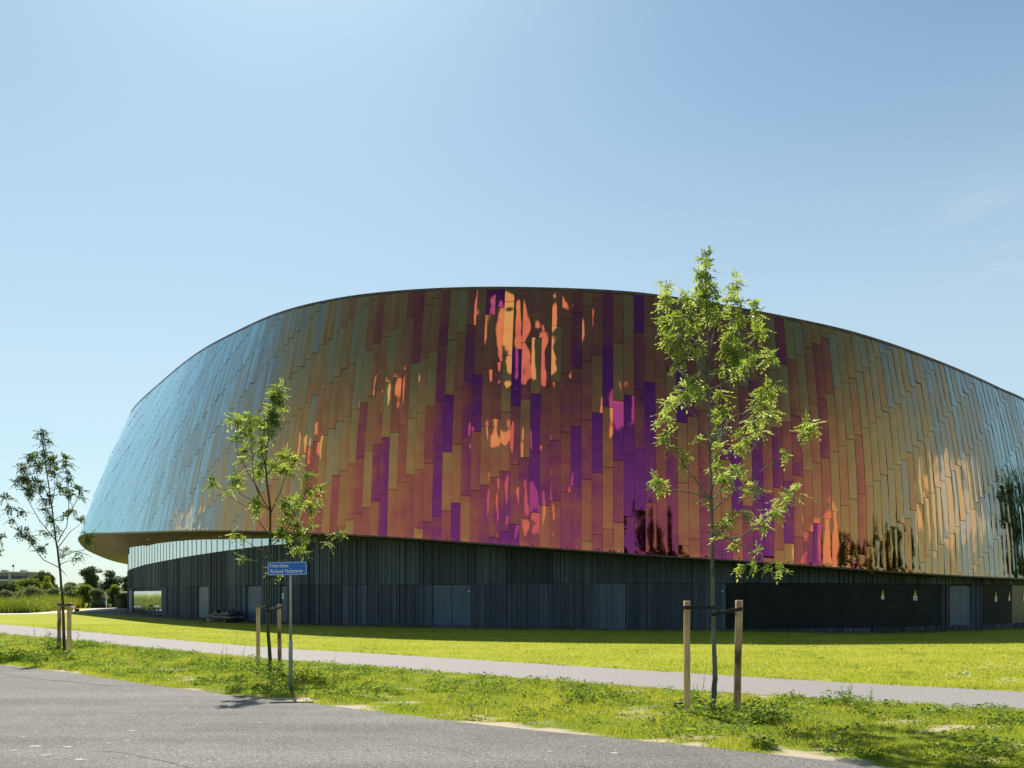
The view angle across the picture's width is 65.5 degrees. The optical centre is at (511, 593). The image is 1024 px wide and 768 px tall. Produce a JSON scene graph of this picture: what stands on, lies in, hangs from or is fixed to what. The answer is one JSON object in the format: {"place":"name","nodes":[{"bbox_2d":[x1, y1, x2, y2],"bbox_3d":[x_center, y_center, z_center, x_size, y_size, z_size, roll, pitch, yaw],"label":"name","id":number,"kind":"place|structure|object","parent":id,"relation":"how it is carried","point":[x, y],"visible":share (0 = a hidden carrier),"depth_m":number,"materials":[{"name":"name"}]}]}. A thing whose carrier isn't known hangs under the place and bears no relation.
{"place":"outdoors","nodes":[
{"label":"outdoors","id":0,"kind":"place"},
{"bbox_2d":[0,565,48,584],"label":"apartment building","id":1,"kind":"structure","parent":0,"point":[7,576],"depth_m":330.00,"materials":[{"name":"grey concrete"}]},
{"bbox_2d":[12,576,28,578],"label":"window","id":2,"kind":"structure","parent":1,"relation":"in","point":[13,577],"depth_m":329.90,"materials":[{"name":"grey glass"}]},
{"bbox_2d":[4,607,126,613],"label":"concrete path","id":3,"kind":"structure","parent":0,"point":[96,609],"depth_m":82.39,"materials":[{"name":"grey concrete"}]},
{"bbox_2d":[0,665,891,767],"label":"road","id":4,"kind":"structure","parent":0,"point":[53,719],"depth_m":9.58,"materials":[{"name":"grey asphalt"}]},
{"bbox_2d":[0,602,1023,707],"bbox_3d":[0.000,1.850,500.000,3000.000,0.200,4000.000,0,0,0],"label":"lawn","id":5,"kind":"structure","parent":0,"point":[86,619],"depth_m":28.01,"materials":[{"name":"green plant"}]},
{"bbox_2d":[0,582,13,598],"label":"tree","id":6,"kind":"object","parent":5,"relation":"on","point":[7,586],"visible":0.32,"depth_m":178.03,"materials":[{"name":"green plant"}]},
{"bbox_2d":[0,589,14,599],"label":"willow shrub","id":7,"kind":"object","parent":5,"relation":"on","point":[4,593],"visible":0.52,"depth_m":111.68,"materials":[{"name":"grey plant"}]},
{"bbox_2d":[10,580,24,594],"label":"tree","id":8,"kind":"object","parent":5,"relation":"on","point":[17,587],"visible":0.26,"depth_m":179.71,"materials":[{"name":"green plant"}]},
{"bbox_2d":[12,589,23,598],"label":"willow shrub","id":9,"kind":"object","parent":5,"relation":"on","point":[19,592],"visible":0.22,"depth_m":109.44,"materials":[{"name":"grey plant"}]},
{"bbox_2d":[15,577,42,588],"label":"tree","id":10,"kind":"object","parent":5,"relation":"on","point":[24,582],"visible":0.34,"depth_m":185.00,"materials":[{"name":"green plant"}]},
{"bbox_2d":[19,584,44,598],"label":"willow shrub","id":11,"kind":"object","parent":5,"relation":"on","point":[29,590],"visible":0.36,"depth_m":107.52,"materials":[{"name":"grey plant"}]},
{"bbox_2d":[0,598,72,611],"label":"undergrowth","id":12,"kind":"object","parent":5,"relation":"on","point":[40,606],"visible":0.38,"depth_m":78.50,"materials":[{"name":"green plant"}]},
{"bbox_2d":[32,570,51,589],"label":"tree","id":13,"kind":"object","parent":5,"relation":"on","point":[42,575],"visible":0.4,"depth_m":189.67,"materials":[{"name":"green plant"}]},
{"bbox_2d":[0,592,86,612],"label":"reeds","id":14,"kind":"object","parent":5,"relation":"on","point":[8,606],"visible":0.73,"depth_m":79.48,"materials":[{"name":"green plant"}]},
{"bbox_2d":[41,575,52,590],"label":"tree","id":15,"kind":"object","parent":5,"relation":"on","point":[47,584],"visible":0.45,"depth_m":149.41,"materials":[{"name":"green plant"}]},
{"bbox_2d":[39,586,60,597],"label":"willow shrub","id":16,"kind":"object","parent":5,"relation":"on","point":[51,591],"visible":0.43,"depth_m":105.52,"materials":[{"name":"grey plant"}]},
{"bbox_2d":[45,575,59,593],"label":"tree","id":17,"kind":"object","parent":5,"relation":"on","point":[53,579],"visible":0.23,"depth_m":179.62,"materials":[{"name":"green plant"}]},
{"bbox_2d":[63,584,78,598],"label":"willow shrub","id":18,"kind":"object","parent":5,"relation":"on","point":[69,589],"visible":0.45,"depth_m":103.69,"materials":[{"name":"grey plant"}]},
{"bbox_2d":[63,581,85,591],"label":"tree","id":19,"kind":"object","parent":5,"relation":"on","point":[72,583],"visible":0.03,"depth_m":169.61,"materials":[{"name":"green plant"}]},
{"bbox_2d":[72,583,96,607],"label":"willow shrub","id":20,"kind":"object","parent":5,"relation":"on","point":[83,590],"visible":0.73,"depth_m":99.61,"materials":[{"name":"green plant"}]},
{"bbox_2d":[78,566,104,589],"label":"tree","id":21,"kind":"object","parent":5,"relation":"on","point":[90,576],"visible":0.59,"depth_m":174.12,"materials":[{"name":"green plant"}]},
{"bbox_2d":[88,588,111,607],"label":"willow shrub","id":22,"kind":"object","parent":5,"relation":"on","point":[98,596],"visible":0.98,"depth_m":96.53,"materials":[{"name":"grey plant"}]},
{"bbox_2d":[98,569,124,590],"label":"tree","id":23,"kind":"object","parent":5,"relation":"on","point":[113,579],"visible":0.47,"depth_m":178.73,"materials":[{"name":"green plant"}]},
{"bbox_2d":[105,584,121,606],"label":"willow shrub","id":24,"kind":"object","parent":5,"relation":"on","point":[114,590],"visible":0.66,"depth_m":100.59,"materials":[{"name":"green plant"}]},
{"bbox_2d":[114,592,126,607],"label":"willow shrub","id":25,"kind":"object","parent":5,"relation":"on","point":[121,600],"visible":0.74,"depth_m":93.63,"materials":[{"name":"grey plant"}]},
{"bbox_2d":[121,576,126,590],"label":"tree","id":26,"kind":"object","parent":5,"relation":"on","point":[124,585],"visible":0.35,"depth_m":198.64,"materials":[{"name":"green plant"}]},
{"bbox_2d":[0,612,1023,767],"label":"weeds","id":27,"kind":"object","parent":5,"relation":"on","point":[440,684],"visible":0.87,"depth_m":13.85,"materials":[{"name":"green plant"}]},
{"bbox_2d":[78,287,1023,631],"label":"sports hall","id":28,"kind":"structure","parent":5,"relation":"on","point":[496,453],"depth_m":40.06,"materials":[{"name":"metal"}]},
{"bbox_2d":[134,590,160,610],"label":"window","id":29,"kind":"structure","parent":28,"relation":"in","point":[143,600],"depth_m":67.80,"materials":[{"name":"glass"}]},
{"bbox_2d":[198,587,207,617],"bbox_3d":[-21.132,0.610,54.620,0.090,2.180,2.154,0,0,-39],"label":"door","id":30,"kind":"structure","parent":28,"relation":"in","point":[202,591],"depth_m":54.70,"materials":[{"name":"metal"}]},
{"bbox_2d":[247,586,260,620],"bbox_3d":[-15.650,0.610,48.507,1.732,2.180,0.091,0,0,42],"label":"door","id":31,"kind":"structure","parent":28,"relation":"in","point":[253,592],"depth_m":48.53,"materials":[{"name":"metal"}]},
{"bbox_2d":[281,585,286,621],"bbox_3d":[-13.274,0.610,46.516,0.570,2.180,0.090,0,0,37],"label":"door","id":32,"kind":"structure","parent":28,"relation":"in","point":[283,588],"depth_m":46.46,"materials":[{"name":"metal"}]},
{"bbox_2d":[433,584,470,625],"bbox_3d":[-3.125,0.610,41.491,2.208,2.180,0.097,0,0,19],"label":"door","id":33,"kind":"structure","parent":28,"relation":"in","point":[451,603],"depth_m":41.43,"materials":[{"name":"metal"}]},
{"bbox_2d":[950,586,970,625],"bbox_3d":[23.981,0.655,42.693,1.962,2.170,0.092,0,0,-29],"label":"door","id":34,"kind":"structure","parent":28,"relation":"in","point":[960,596],"depth_m":42.66,"materials":[{"name":"metal"}]},
{"bbox_2d":[265,631,1019,682],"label":"daisies","id":35,"kind":"object","parent":5,"relation":"on","point":[889,661],"visible":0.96,"depth_m":17.73,"materials":[{"name":"white plant"}]},
{"bbox_2d":[0,624,1023,708],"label":"cycle path","id":36,"kind":"structure","parent":0,"point":[815,689],"depth_m":17.18,"materials":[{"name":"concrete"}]},
{"bbox_2d":[0,634,1023,767],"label":"grass verge","id":37,"kind":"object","parent":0,"point":[800,752],"depth_m":10.88,"materials":[{"name":"green plant"}]},
{"bbox_2d":[0,532,6,555],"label":"young tree","id":38,"kind":"object","parent":37,"relation":"on","point":[1,536],"visible":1,"depth_m":28.77,"materials":[{"name":"green plant"}]},
{"bbox_2d":[0,646,78,661],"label":"weed bush","id":39,"kind":"object","parent":37,"relation":"on","point":[15,654],"visible":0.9,"depth_m":20.62,"materials":[{"name":"green plant"}]},
{"bbox_2d":[0,426,97,650],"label":"young tree","id":40,"kind":"object","parent":37,"relation":"on","point":[30,489],"visible":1,"depth_m":24.36,"materials":[{"name":"green plant"}]},
{"bbox_2d":[25,624,79,649],"bbox_3d":[-14.272,1.334,24.728,1.231,0.918,1.308,0,0,24],"label":"weed bush","id":41,"kind":"object","parent":37,"relation":"on","point":[48,643],"visible":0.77,"depth_m":24.60,"materials":[{"name":"green plant"}]},
{"bbox_2d":[57,603,60,649],"bbox_3d":[-14.044,1.062,24.705,0.115,1.576,0.119,0,0,0],"label":"wooden stake","id":42,"kind":"object","parent":37,"relation":"on","point":[58,624],"visible":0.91,"depth_m":24.66,"materials":[{"name":"brown wood"}]},
{"bbox_2d":[67,603,71,651],"bbox_3d":[-13.221,1.057,23.787,0.128,1.587,0.132,0,0,0],"label":"wooden stake","id":43,"kind":"object","parent":37,"relation":"on","point":[69,628],"visible":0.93,"depth_m":23.74,"materials":[{"name":"brown wood"}]},
{"bbox_2d":[72,639,102,649],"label":"weed bush","id":44,"kind":"object","parent":37,"relation":"on","point":[80,644],"visible":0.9,"depth_m":25.35,"materials":[{"name":"green plant"}]},
{"bbox_2d":[135,646,174,651],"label":"weed bush","id":45,"kind":"object","parent":37,"relation":"on","point":[153,649],"visible":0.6,"depth_m":23.55,"materials":[{"name":"green plant"}]},
{"bbox_2d":[209,644,282,671],"bbox_3d":[-6.031,1.439,18.042,1.529,0.650,1.069,0,0,0],"label":"weed bush","id":46,"kind":"object","parent":37,"relation":"on","point":[244,664],"visible":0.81,"depth_m":17.96,"materials":[{"name":"green plant"}]},
{"bbox_2d":[256,607,259,665],"bbox_3d":[-6.142,1.062,19.267,0.094,1.576,0.097,0,0,0],"label":"wooden stake","id":47,"kind":"object","parent":37,"relation":"on","point":[257,631],"visible":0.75,"depth_m":19.23,"materials":[{"name":"brown wood"}]},
{"bbox_2d":[232,660,293,677],"bbox_3d":[-5.276,1.578,16.845,1.181,0.376,1.124,0,0,0],"label":"weed bush","id":48,"kind":"object","parent":37,"relation":"on","point":[273,669],"visible":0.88,"depth_m":16.70,"materials":[{"name":"green plant"}]},
{"bbox_2d":[202,377,347,670],"bbox_3d":[-5.546,-1.503,17.450,3.653,6.608,3.288,0,0,0],"label":"young tree","id":49,"kind":"object","parent":37,"relation":"on","point":[276,400],"visible":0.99,"depth_m":17.58,"materials":[{"name":"green plant"}]},
{"bbox_2d":[277,604,281,668],"bbox_3d":[-5.359,1.047,18.349,0.105,1.607,0.099,0,0,0],"label":"wooden stake","id":50,"kind":"object","parent":37,"relation":"on","point":[279,641],"visible":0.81,"depth_m":18.31,"materials":[{"name":"brown wood"}]},
{"bbox_2d":[266,606,281,611],"bbox_3d":[-5.387,0.340,18.018,0.117,0.108,0.782,0,0,4],"label":"tree tie","id":51,"kind":"object","parent":50,"relation":"attached to","point":[273,608],"visible":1,"depth_m":17.95,"materials":[{"name":"black rubber"}]},
{"bbox_2d":[260,667,304,682],"bbox_3d":[-4.440,1.592,15.536,0.884,0.352,0.664,0,0,-44],"label":"weed bush","id":52,"kind":"object","parent":37,"relation":"on","point":[282,675],"visible":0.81,"depth_m":15.50,"materials":[{"name":"green plant"}]},
{"bbox_2d":[267,561,306,690],"bbox_3d":[-4.051,0.682,14.369,0.695,2.536,0.076,0,0,-9],"label":"street sign","id":53,"kind":"object","parent":37,"relation":"on","point":[290,569],"visible":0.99,"depth_m":14.35,"materials":[{"name":"metal"}]},
{"bbox_2d":[293,654,363,681],"bbox_3d":[-3.767,1.470,16.157,1.690,0.566,0.894,0,0,-44],"label":"weed bush","id":54,"kind":"object","parent":37,"relation":"on","point":[314,674],"visible":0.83,"depth_m":16.01,"materials":[{"name":"green plant"}]},
{"bbox_2d":[323,671,351,680],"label":"flowering weed","id":55,"kind":"object","parent":37,"relation":"on","point":[343,677],"visible":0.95,"depth_m":15.78,"materials":[{"name":"green plant"}]},
{"bbox_2d":[558,678,597,703],"bbox_3d":[1.068,1.562,12.819,0.622,0.384,0.738,0,0,20],"label":"weed bush","id":56,"kind":"object","parent":37,"relation":"on","point":[578,693],"visible":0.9,"depth_m":12.75,"materials":[{"name":"green plant"}]},
{"bbox_2d":[674,702,683,707],"bbox_3d":[2.558,1.709,12.205,0.130,0.101,0.099,0,0,-10],"label":"drain pipe","id":57,"kind":"object","parent":37,"relation":"on","point":[676,704],"visible":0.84,"depth_m":12.18,"materials":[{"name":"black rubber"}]},
{"bbox_2d":[683,601,690,711],"bbox_3d":[2.597,0.979,11.821,0.104,1.744,0.101,0,0,0],"label":"wooden stake","id":58,"kind":"object","parent":37,"relation":"on","point":[687,685],"visible":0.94,"depth_m":11.78,"materials":[{"name":"brown wood"}]},
{"bbox_2d":[682,606,716,608],"bbox_3d":[2.780,0.205,11.819,0.499,0.048,0.128,0,0,0],"label":"tree tie","id":59,"kind":"object","parent":58,"relation":"attached to","point":[699,607],"visible":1,"depth_m":11.76,"materials":[{"name":"black rubber"}]},
{"bbox_2d":[691,673,710,706],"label":"weed bush","id":60,"kind":"object","parent":37,"relation":"on","point":[696,696],"visible":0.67,"depth_m":12.29,"materials":[{"name":"green plant"}]},
{"bbox_2d":[708,696,736,711],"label":"weed bush","id":61,"kind":"object","parent":37,"relation":"on","point":[720,708],"visible":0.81,"depth_m":11.74,"materials":[{"name":"green plant"}]},
{"bbox_2d":[646,246,825,711],"bbox_3d":[3.367,-1.727,12.158,2.973,7.056,2.197,0,0,0],"label":"young tree","id":62,"kind":"object","parent":37,"relation":"on","point":[700,295],"visible":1,"depth_m":11.93,"materials":[{"name":"green plant"}]},
{"bbox_2d":[733,600,742,711],"bbox_3d":[3.365,0.974,11.856,0.144,1.755,0.120,0,0,0],"label":"wooden stake","id":63,"kind":"object","parent":37,"relation":"on","point":[738,655],"visible":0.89,"depth_m":11.81,"materials":[{"name":"brown wood"}]},
{"bbox_2d":[710,607,743,615],"bbox_3d":[3.193,0.265,11.842,0.511,0.128,0.139,0,0,-5],"label":"tree tie","id":64,"kind":"object","parent":63,"relation":"attached to","point":[726,611],"visible":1,"depth_m":11.78,"materials":[{"name":"black rubber"}]},
{"bbox_2d":[689,695,793,725],"bbox_3d":[3.146,1.575,10.882,1.503,0.387,0.768,0,0,0],"label":"weed bush","id":65,"kind":"object","parent":37,"relation":"on","point":[766,705],"visible":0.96,"depth_m":10.86,"materials":[{"name":"green plant"}]},
{"bbox_2d":[816,683,876,705],"bbox_3d":[5.239,1.593,12.542,0.999,0.355,0.854,0,0,0],"label":"weed bush","id":66,"kind":"object","parent":37,"relation":"on","point":[843,697],"visible":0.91,"depth_m":12.46,"materials":[{"name":"green plant"}]},
{"bbox_2d":[977,709,1019,723],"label":"weed bush","id":67,"kind":"object","parent":37,"relation":"on","point":[997,718],"visible":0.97,"depth_m":10.72,"materials":[{"name":"green plant"}]},
{"bbox_2d":[0,0,1023,592],"label":"sky","id":68,"kind":"structure","parent":0,"point":[177,177],"materials":[{"name":"blue"}]},
{"bbox_2d":[80,609,1021,632],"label":"pavement","id":69,"kind":"structure","parent":0,"point":[112,612],"depth_m":45.02,"materials":[{"name":"grey concrete"}]},
{"bbox_2d":[206,619,225,620],"bbox_3d":[-18.776,1.670,50.582,1.100,0.160,0.450,0,0,-41],"label":"timber bearer","id":70,"kind":"object","parent":69,"relation":"on","point":[215,619],"visible":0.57,"depth_m":50.34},
{"bbox_2d":[223,620,242,622],"bbox_3d":[-16.990,1.670,48.492,1.100,0.160,0.450,0,0,-41],"label":"timber bearer","id":71,"kind":"object","parent":69,"relation":"on","point":[232,621],"visible":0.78,"depth_m":48.21,"materials":[{"name":"black wood"}]},
{"bbox_3d":[-17.872,1.405,49.447,0.260,0.050,3.800,0,0,-40],"label":"timber board","id":72,"kind":"object","parent":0,"visible":0},
{"bbox_3d":[-18.506,1.348,49.958,0.260,0.050,1.800,0,0,-40],"label":"timber board","id":73,"kind":"object","parent":72,"relation":"on","visible":0},
{"bbox_2d":[209,608,243,615],"bbox_3d":[-17.617,1.099,49.188,1.050,0.432,3.305,0,0,-41],"label":"plastic sheet","id":74,"kind":"object","parent":73,"relation":"on","point":[228,612],"visible":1,"depth_m":48.30,"materials":[{"name":"grey plastic"}]}
]}

